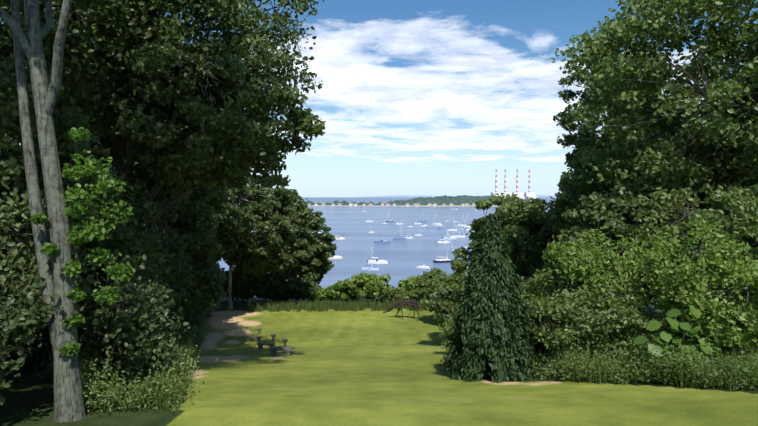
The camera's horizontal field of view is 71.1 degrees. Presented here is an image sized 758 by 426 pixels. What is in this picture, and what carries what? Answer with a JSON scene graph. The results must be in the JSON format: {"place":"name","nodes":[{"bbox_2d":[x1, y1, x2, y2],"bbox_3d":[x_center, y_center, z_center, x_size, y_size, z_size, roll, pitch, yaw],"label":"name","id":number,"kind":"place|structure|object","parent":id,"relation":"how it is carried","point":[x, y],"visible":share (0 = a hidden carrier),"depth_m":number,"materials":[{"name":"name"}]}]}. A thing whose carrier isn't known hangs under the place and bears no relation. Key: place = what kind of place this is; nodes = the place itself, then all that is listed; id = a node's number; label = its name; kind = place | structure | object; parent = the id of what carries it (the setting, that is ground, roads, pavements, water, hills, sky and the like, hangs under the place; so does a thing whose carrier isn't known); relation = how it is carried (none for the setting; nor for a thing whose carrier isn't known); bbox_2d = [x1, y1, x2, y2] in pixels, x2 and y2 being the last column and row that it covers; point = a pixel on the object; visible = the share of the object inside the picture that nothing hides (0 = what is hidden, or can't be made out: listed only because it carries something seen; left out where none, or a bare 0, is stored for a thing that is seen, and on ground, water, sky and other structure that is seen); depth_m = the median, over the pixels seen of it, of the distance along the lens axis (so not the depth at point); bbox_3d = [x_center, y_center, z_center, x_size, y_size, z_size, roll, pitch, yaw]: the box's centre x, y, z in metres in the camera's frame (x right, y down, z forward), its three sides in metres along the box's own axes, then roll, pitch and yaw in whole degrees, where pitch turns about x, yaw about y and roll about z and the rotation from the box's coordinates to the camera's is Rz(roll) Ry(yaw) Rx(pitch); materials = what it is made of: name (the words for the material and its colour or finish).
{"place":"outdoors","nodes":[
{"label":"outdoors","id":0,"kind":"place"},
{"bbox_2d":[0,297,757,425],"bbox_3d":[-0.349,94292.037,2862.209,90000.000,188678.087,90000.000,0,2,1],"label":"terrain","id":1,"kind":"structure","parent":0,"point":[367,367],"depth_m":18.37,"materials":[{"name":"green plant"}]},
{"bbox_2d":[0,187,32,253],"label":"tree","id":2,"kind":"object","parent":1,"relation":"on","point":[4,250],"visible":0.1,"depth_m":18.42,"materials":[{"name":"green plant"}]},
{"bbox_2d":[0,340,52,380],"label":"brush","id":3,"kind":"object","parent":1,"relation":"on","point":[33,362],"visible":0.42,"depth_m":20.95,"materials":[{"name":"green plant"}]},
{"bbox_2d":[0,0,61,101],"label":"tree","id":4,"kind":"object","parent":1,"relation":"on","point":[41,4],"visible":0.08,"depth_m":22.76,"materials":[{"name":"green plant"}]},
{"bbox_2d":[0,271,83,405],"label":"bush","id":5,"kind":"object","parent":1,"relation":"on","point":[12,322],"visible":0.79,"depth_m":13.51,"materials":[{"name":"green plant"}]},
{"bbox_2d":[0,0,85,422],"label":"twin stem tree","id":6,"kind":"object","parent":1,"relation":"on","point":[68,407],"visible":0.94,"depth_m":13.87,"materials":[{"name":"grey plant"}]},
{"bbox_2d":[29,127,134,356],"bbox_3d":[-7.601,0.715,13.896,2.751,5.984,1.455,0,2,1],"label":"vine on trunk","id":7,"kind":"object","parent":6,"relation":"attached to","point":[77,209],"visible":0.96,"depth_m":13.76,"materials":[{"name":"green plant"}]},
{"bbox_2d":[0,186,105,342],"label":"bush","id":8,"kind":"object","parent":1,"relation":"on","point":[17,248],"visible":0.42,"depth_m":15.47,"materials":[{"name":"green plant"}]},
{"bbox_2d":[0,58,110,226],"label":"tree","id":9,"kind":"object","parent":1,"relation":"on","point":[24,180],"depth_m":38.05,"materials":[{"name":"green plant"}]},
{"bbox_2d":[0,53,133,284],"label":"tree","id":10,"kind":"object","parent":1,"relation":"on","point":[12,167],"visible":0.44,"depth_m":17.27,"materials":[{"name":"green plant"}]},
{"bbox_2d":[10,160,182,354],"bbox_3d":[-11.916,2.398,21.502,7.065,8.942,7.836,0,2,1],"label":"tree","id":11,"kind":"object","parent":1,"relation":"on","point":[137,256],"visible":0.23,"depth_m":20.63,"materials":[{"name":"green plant"}]},
{"bbox_2d":[41,330,216,412],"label":"weeds","id":12,"kind":"object","parent":1,"relation":"on","point":[94,384],"visible":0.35,"depth_m":15.28,"materials":[{"name":"green plant"}]},
{"bbox_2d":[3,0,255,211],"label":"tree","id":13,"kind":"object","parent":1,"relation":"on","point":[137,171],"visible":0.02,"depth_m":31.69,"materials":[{"name":"green plant"}]},
{"bbox_2d":[78,276,189,393],"bbox_3d":[-7.854,4.016,17.091,3.071,4.100,3.291,0,2,1],"label":"bush","id":14,"kind":"object","parent":1,"relation":"on","point":[118,319],"visible":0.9,"depth_m":16.48,"materials":[{"name":"green plant"}]},
{"bbox_2d":[75,185,198,321],"bbox_3d":[-14.970,3.373,30.847,8.223,10.790,8.790,-2,2,-42],"label":"tree","id":15,"kind":"object","parent":1,"relation":"on","point":[182,276],"visible":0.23,"depth_m":30.82,"materials":[{"name":"green plant"}]},
{"bbox_2d":[96,315,201,348],"bbox_3d":[-12.053,6.384,27.064,5.222,3.051,4.580,0,2,1],"label":"brush","id":16,"kind":"object","parent":1,"relation":"on","point":[188,333],"depth_m":27.89,"materials":[{"name":"green plant"}]},
{"bbox_2d":[87,220,226,320],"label":"tree","id":17,"kind":"object","parent":1,"relation":"on","point":[210,276],"visible":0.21,"depth_m":41.34,"materials":[{"name":"green plant"}]},
{"bbox_2d":[0,0,323,285],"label":"tree","id":18,"kind":"object","parent":1,"relation":"on","point":[127,18],"visible":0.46,"depth_m":23.26,"materials":[{"name":"green plant"}]},
{"bbox_2d":[102,145,231,265],"bbox_3d":[-19.131,0.892,45.179,13.419,21.435,13.534,0,2,1],"label":"tree","id":19,"kind":"object","parent":1,"relation":"on","point":[203,205],"visible":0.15,"depth_m":42.55,"materials":[{"name":"green plant"}]},
{"bbox_2d":[169,306,200,342],"bbox_3d":[-14.555,7.582,35.660,4.860,4.290,4.499,-1,2,-23],"label":"brush","id":20,"kind":"object","parent":1,"relation":"on","point":[184,327],"visible":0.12,"depth_m":35.56,"materials":[{"name":"green plant"}]},
{"bbox_2d":[175,282,207,327],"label":"bush","id":21,"kind":"object","parent":1,"relation":"on","point":[190,302],"depth_m":38.66,"materials":[{"name":"green plant"}]},
{"bbox_2d":[196,317,213,342],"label":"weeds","id":22,"kind":"object","parent":1,"relation":"on","point":[205,323],"visible":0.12,"depth_m":55.90,"materials":[{"name":"green plant"}]},
{"bbox_2d":[171,173,257,261],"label":"tree","id":23,"kind":"object","parent":1,"relation":"on","point":[225,238],"visible":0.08,"depth_m":59.08,"materials":[{"name":"green plant"}]},
{"bbox_2d":[108,32,325,286],"bbox_3d":[-8.274,-0.285,25.841,10.685,16.056,9.980,1,2,38],"label":"overhanging oak tree","id":24,"kind":"object","parent":1,"relation":"on","point":[157,143],"visible":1,"depth_m":23.51,"materials":[{"name":"green plant"}]},
{"bbox_2d":[220,294,242,300],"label":"shrub","id":25,"kind":"object","parent":1,"relation":"on","point":[237,298],"depth_m":80.62,"materials":[{"name":"green plant"}]},
{"bbox_2d":[218,270,274,302],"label":"bush","id":26,"kind":"object","parent":1,"relation":"on","point":[246,285],"visible":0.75,"depth_m":75.87,"materials":[{"name":"green plant"}]},
{"bbox_2d":[246,335,261,341],"bbox_3d":[-12.230,12.313,51.820,1.515,0.572,0.439,0,2,11],"label":"log bench","id":27,"kind":"object","parent":1,"relation":"on","point":[249,337],"visible":0.83,"depth_m":51.72,"materials":[{"name":"grey wood"}]},
{"bbox_2d":[257,342,275,348],"bbox_3d":[-9.317,11.010,43.828,1.519,0.567,0.439,0,2,10],"label":"log bench","id":28,"kind":"object","parent":1,"relation":"on","point":[261,344],"visible":0.88,"depth_m":43.70,"materials":[{"name":"grey wood"}]},
{"bbox_2d":[215,174,319,308],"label":"tree","id":29,"kind":"object","parent":1,"relation":"on","point":[260,249],"visible":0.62,"depth_m":69.11,"materials":[{"name":"green plant"}]},
{"bbox_2d":[256,271,297,300],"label":"bush","id":30,"kind":"object","parent":1,"relation":"on","point":[280,286],"visible":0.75,"depth_m":79.25,"materials":[{"name":"green plant"}]},
{"bbox_2d":[269,347,292,355],"bbox_3d":[-6.488,9.204,35.136,1.510,0.566,0.438,0,2,4],"label":"log bench","id":31,"kind":"object","parent":1,"relation":"on","point":[273,350],"visible":0.88,"depth_m":34.98,"materials":[{"name":"grey wood"}]},
{"bbox_2d":[250,197,336,298],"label":"tree","id":32,"kind":"object","parent":1,"relation":"on","point":[322,247],"visible":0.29,"depth_m":82.65,"materials":[{"name":"green plant"}]},
{"bbox_2d":[287,272,318,301],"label":"shrub","id":33,"kind":"object","parent":1,"relation":"on","point":[303,289],"visible":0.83,"depth_m":80.21,"materials":[{"name":"green plant"}]},
{"bbox_2d":[298,232,334,284],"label":"tree","id":34,"kind":"object","parent":1,"relation":"on","point":[324,267],"visible":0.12,"depth_m":85.50,"materials":[{"name":"green plant"}]},
{"bbox_2d":[309,285,337,300],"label":"shrub","id":35,"kind":"object","parent":1,"relation":"on","point":[320,295],"visible":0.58,"depth_m":82.44,"materials":[{"name":"green plant"}]},
{"bbox_2d":[246,297,425,311],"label":"tall grass","id":36,"kind":"structure","parent":1,"relation":"on","point":[313,306],"depth_m":71.61,"materials":[{"name":"green plant"}]},
{"bbox_2d":[324,278,357,299],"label":"shrub","id":37,"kind":"object","parent":1,"relation":"on","point":[336,290],"visible":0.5,"depth_m":81.75,"materials":[{"name":"green plant"}]},
{"bbox_2d":[342,272,390,299],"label":"shrub","id":38,"kind":"object","parent":1,"relation":"on","point":[367,286],"visible":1,"depth_m":78.31,"materials":[{"name":"green plant"}]},
{"bbox_2d":[377,286,409,302],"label":"shrub","id":39,"kind":"object","parent":1,"relation":"on","point":[389,293],"visible":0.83,"depth_m":77.76,"materials":[{"name":"green plant"}]},
{"bbox_2d":[383,298,420,320],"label":"driftwood animal sculpture","id":40,"kind":"object","parent":1,"relation":"on","point":[404,303],"visible":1,"depth_m":65.71,"materials":[{"name":"brown wood"}]},
{"bbox_2d":[397,275,427,300],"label":"shrub","id":41,"kind":"object","parent":1,"relation":"on","point":[410,284],"visible":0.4,"depth_m":79.08,"materials":[{"name":"green plant"}]},
{"bbox_2d":[415,267,454,298],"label":"shrub","id":42,"kind":"object","parent":1,"relation":"on","point":[434,275],"visible":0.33,"depth_m":79.17,"materials":[{"name":"green plant"}]},
{"bbox_2d":[420,273,467,315],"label":"shrub","id":43,"kind":"object","parent":1,"relation":"on","point":[455,281],"visible":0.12,"depth_m":62.31,"materials":[{"name":"green plant"}]},
{"bbox_2d":[434,313,454,357],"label":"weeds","id":44,"kind":"object","parent":1,"relation":"on","point":[443,341],"visible":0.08,"depth_m":36.54,"materials":[{"name":"green plant"}]},
{"bbox_2d":[428,286,466,338],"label":"shrub","id":45,"kind":"object","parent":1,"relation":"on","point":[440,306],"visible":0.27,"depth_m":46.26,"materials":[{"name":"green plant"}]},
{"bbox_2d":[438,311,456,347],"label":"shrub","id":46,"kind":"object","parent":1,"relation":"on","point":[445,330],"visible":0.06,"depth_m":35.40,"materials":[{"name":"green plant"}]},
{"bbox_2d":[440,214,545,382],"bbox_3d":[5.113,4.040,23.421,4.592,7.836,4.524,0,2,1],"label":"cedar tree","id":47,"kind":"object","parent":1,"relation":"on","point":[491,323],"visible":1,"depth_m":22.64,"materials":[{"name":"green plant"}]},
{"bbox_2d":[495,169,496,191],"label":"smokestack","id":48,"kind":"object","parent":1,"relation":"on","point":[496,182],"visible":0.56,"depth_m":2941.85,"materials":[{"name":"white concrete"}]},
{"bbox_2d":[504,169,505,191],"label":"smokestack","id":49,"kind":"object","parent":1,"relation":"on","point":[505,182],"visible":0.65,"depth_m":2962.90,"materials":[{"name":"white concrete"}]},
{"bbox_2d":[468,210,546,258],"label":"tree","id":50,"kind":"object","parent":1,"relation":"on","point":[472,238],"depth_m":65.45,"materials":[{"name":"green plant"}]},
{"bbox_2d":[491,192,536,200],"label":"power plant halls","id":51,"kind":"object","parent":1,"relation":"on","point":[527,195],"visible":0.48,"depth_m":2925.22,"materials":[{"name":"white"}]},
{"bbox_2d":[516,169,517,191],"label":"smokestack","id":52,"kind":"object","parent":1,"relation":"on","point":[517,182],"visible":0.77,"depth_m":2983.88,"materials":[{"name":"white concrete"}]},
{"bbox_2d":[450,193,587,292],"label":"tree","id":53,"kind":"object","parent":1,"relation":"on","point":[529,225],"visible":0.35,"depth_m":44.27,"materials":[{"name":"green plant"}]},
{"bbox_2d":[528,169,529,191],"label":"smokestack","id":54,"kind":"object","parent":1,"relation":"on","point":[529,182],"visible":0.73,"depth_m":3004.67,"materials":[{"name":"white concrete"}]},
{"bbox_2d":[517,274,563,353],"bbox_3d":[8.028,6.050,29.851,5.651,5.240,5.124,0,2,1],"label":"bush","id":55,"kind":"object","parent":1,"relation":"on","point":[530,280],"visible":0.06,"depth_m":29.01,"materials":[{"name":"green plant"}]},
{"bbox_2d":[533,318,563,355],"bbox_3d":[10.830,7.536,33.461,3.644,3.491,4.233,1,2,23],"label":"brush","id":56,"kind":"object","parent":1,"relation":"on","point":[544,349],"visible":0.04,"depth_m":32.75,"materials":[{"name":"green plant"}]},
{"bbox_2d":[523,348,593,378],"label":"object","id":57,"kind":"object","parent":1,"relation":"on","point":[546,369],"visible":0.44,"depth_m":22.59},
{"bbox_2d":[557,133,610,207],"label":"tall tree","id":58,"kind":"object","parent":1,"relation":"on","point":[561,190],"depth_m":58.58,"materials":[{"name":"green plant"}]},
{"bbox_2d":[521,227,651,328],"bbox_3d":[10.396,4.292,26.002,6.574,7.098,6.015,0,2,1],"label":"bush","id":59,"kind":"object","parent":1,"relation":"on","point":[606,266],"visible":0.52,"depth_m":25.64,"materials":[{"name":"green plant"}]},
{"bbox_2d":[526,278,665,360],"bbox_3d":[9.385,5.092,23.346,5.302,4.400,5.215,-1,2,-30],"label":"bush","id":60,"kind":"object","parent":1,"relation":"on","point":[589,333],"visible":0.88,"depth_m":22.73,"materials":[{"name":"green plant"}]},
{"bbox_2d":[560,134,644,311],"bbox_3d":[30.052,0.647,60.166,19.201,24.489,15.252,0,2,1],"label":"tree","id":61,"kind":"object","parent":1,"relation":"on","point":[565,174],"depth_m":64.18,"materials":[{"name":"green plant"}]},
{"bbox_2d":[553,39,698,196],"bbox_3d":[22.467,-2.463,48.741,15.366,28.875,12.853,-1,2,-35],"label":"tall tree","id":62,"kind":"object","parent":1,"relation":"on","point":[570,137],"visible":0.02,"depth_m":49.32,"materials":[{"name":"green plant"}]},
{"bbox_2d":[539,116,717,250],"bbox_3d":[18.146,1.709,37.518,11.902,16.405,10.073,0,2,1],"label":"tree","id":63,"kind":"object","parent":1,"relation":"on","point":[572,186],"visible":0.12,"depth_m":38.19,"materials":[{"name":"green plant"}]},
{"bbox_2d":[587,313,670,358],"bbox_3d":[11.729,5.897,25.088,4.484,3.081,4.664,0,2,1],"label":"bush","id":64,"kind":"object","parent":1,"relation":"on","point":[661,321],"visible":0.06,"depth_m":24.35,"materials":[{"name":"green plant"}]},
{"bbox_2d":[558,174,704,306],"bbox_3d":[14.161,3.121,30.832,7.499,10.707,6.590,0,2,1],"label":"bush","id":65,"kind":"object","parent":1,"relation":"on","point":[614,214],"visible":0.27,"depth_m":29.78,"materials":[{"name":"green plant"}]},
{"bbox_2d":[540,330,757,389],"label":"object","id":66,"kind":"object","parent":1,"relation":"on","point":[615,373],"depth_m":19.41,"materials":[{"name":"green plant"}]},
{"bbox_2d":[551,0,757,212],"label":"tall tree","id":67,"kind":"object","parent":1,"relation":"on","point":[613,71],"visible":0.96,"depth_m":30.28,"materials":[{"name":"green plant"}]},
{"bbox_2d":[641,309,686,340],"bbox_3d":[16.795,7.349,32.789,4.877,3.007,3.812,0,2,1],"label":"brush","id":68,"kind":"object","parent":1,"relation":"on","point":[666,329],"visible":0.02,"depth_m":32.12,"materials":[{"name":"green plant"}]},
{"bbox_2d":[633,305,733,373],"bbox_3d":[11.325,4.851,19.652,3.488,2.933,1.499,0,2,1],"label":"plant","id":69,"kind":"object","parent":1,"relation":"on","point":[653,325],"visible":0.67,"depth_m":19.58,"materials":[{"name":"green plant"}]},
{"bbox_2d":[626,183,757,304],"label":"bush","id":70,"kind":"object","parent":1,"relation":"on","point":[738,219],"visible":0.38,"depth_m":25.56,"materials":[{"name":"green plant"}]},
{"bbox_2d":[638,219,757,352],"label":"bush","id":71,"kind":"object","parent":1,"relation":"on","point":[737,275],"visible":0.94,"depth_m":20.71,"materials":[{"name":"green plant"}]},
{"bbox_2d":[680,302,757,349],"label":"bush","id":72,"kind":"object","parent":1,"relation":"on","point":[688,337],"visible":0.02,"depth_m":23.35,"materials":[{"name":"green plant"}]},
{"bbox_2d":[682,0,757,191],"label":"tree","id":73,"kind":"object","parent":1,"relation":"on","point":[736,50],"visible":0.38,"depth_m":30.39,"materials":[{"name":"green plant"}]},
{"bbox_2d":[684,64,757,251],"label":"tree","id":74,"kind":"object","parent":1,"relation":"on","point":[756,245],"depth_m":41.40,"materials":[{"name":"green plant"}]},
{"bbox_2d":[0,0,757,196],"label":"sky","id":75,"kind":"structure","parent":0,"point":[415,97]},
{"bbox_2d":[216,197,586,296],"bbox_3d":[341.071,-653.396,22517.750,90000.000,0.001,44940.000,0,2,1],"label":"water surface","id":76,"kind":"object","parent":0,"point":[357,244],"visible":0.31,"depth_m":414.86,"materials":[{"name":"blue liquid"}]},
{"bbox_2d":[328,255,341,258],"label":"motor boat","id":77,"kind":"object","parent":76,"relation":"on","point":[336,257],"visible":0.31,"depth_m":258.10,"materials":[{"name":"white plastic"}]},
{"bbox_2d":[361,249,378,269],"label":"sailboat","id":78,"kind":"object","parent":76,"relation":"on","point":[368,268],"visible":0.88,"depth_m":218.69,"materials":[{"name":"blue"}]},
{"bbox_2d":[367,257,387,263],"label":"motor boat","id":79,"kind":"object","parent":76,"relation":"on","point":[380,261],"visible":0.77,"depth_m":239.68,"materials":[{"name":"white plastic"}]},
{"bbox_2d":[374,239,389,242],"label":"motor boat","id":80,"kind":"object","parent":76,"relation":"on","point":[381,241],"visible":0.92,"depth_m":344.58,"materials":[{"name":"blue plastic"}]},
{"bbox_2d":[393,221,406,239],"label":"sailboat","id":81,"kind":"object","parent":76,"relation":"on","point":[401,238],"visible":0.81,"depth_m":375.00,"materials":[{"name":"blue"}]},
{"bbox_2d":[416,264,429,268],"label":"motorboat","id":82,"kind":"object","parent":76,"relation":"on","point":[424,266],"visible":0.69,"depth_m":224.37,"materials":[{"name":"white plastic"}]},
{"bbox_2d":[302,195,555,197],"bbox_3d":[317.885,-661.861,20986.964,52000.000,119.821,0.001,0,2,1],"label":"distant coast","id":83,"kind":"structure","parent":76,"relation":"on","point":[404,196],"depth_m":20980.38,"materials":[{"name":"blue"}]},
{"bbox_2d":[433,230,453,262],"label":"sailboat","id":84,"kind":"object","parent":76,"relation":"on","point":[447,260],"visible":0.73,"depth_m":243.50,"materials":[{"name":"white plastic"}]},
{"bbox_2d":[442,235,456,239],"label":"motor boat","id":85,"kind":"object","parent":76,"relation":"on","point":[445,238],"visible":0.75,"depth_m":375.83,"materials":[{"name":"white plastic"}]},
{"bbox_2d":[452,220,464,236],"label":"sailboat","id":86,"kind":"object","parent":76,"relation":"on","point":[457,235],"visible":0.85,"depth_m":396.92,"materials":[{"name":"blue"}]},
{"bbox_2d":[308,205,496,205],"bbox_3d":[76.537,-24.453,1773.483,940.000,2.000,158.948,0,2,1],"label":"shoreline","id":87,"kind":"structure","parent":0,"point":[405,205],"depth_m":1757.40,"materials":[{"name":"beige"}]},
{"bbox_2d":[308,200,404,205],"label":"tree belt","id":88,"kind":"object","parent":87,"relation":"on","point":[397,202],"visible":0.5,"depth_m":1766.03,"materials":[{"name":"green plant"}]},
{"bbox_2d":[308,203,475,205],"bbox_3d":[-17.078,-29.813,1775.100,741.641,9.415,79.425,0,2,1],"label":"spit houses","id":89,"kind":"structure","parent":87,"relation":"on","point":[407,204],"depth_m":1742.46,"materials":[{"name":"grey"}]},
{"bbox_2d":[400,195,548,205],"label":"wooded hill","id":90,"kind":"structure","parent":0,"point":[456,200],"depth_m":1808.70,"materials":[{"name":"green plant"}]},
{"bbox_2d":[567,342,757,391],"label":"tall grass","id":91,"kind":"structure","parent":0,"point":[730,378],"depth_m":18.23,"materials":[{"name":"green plant"}]}
]}

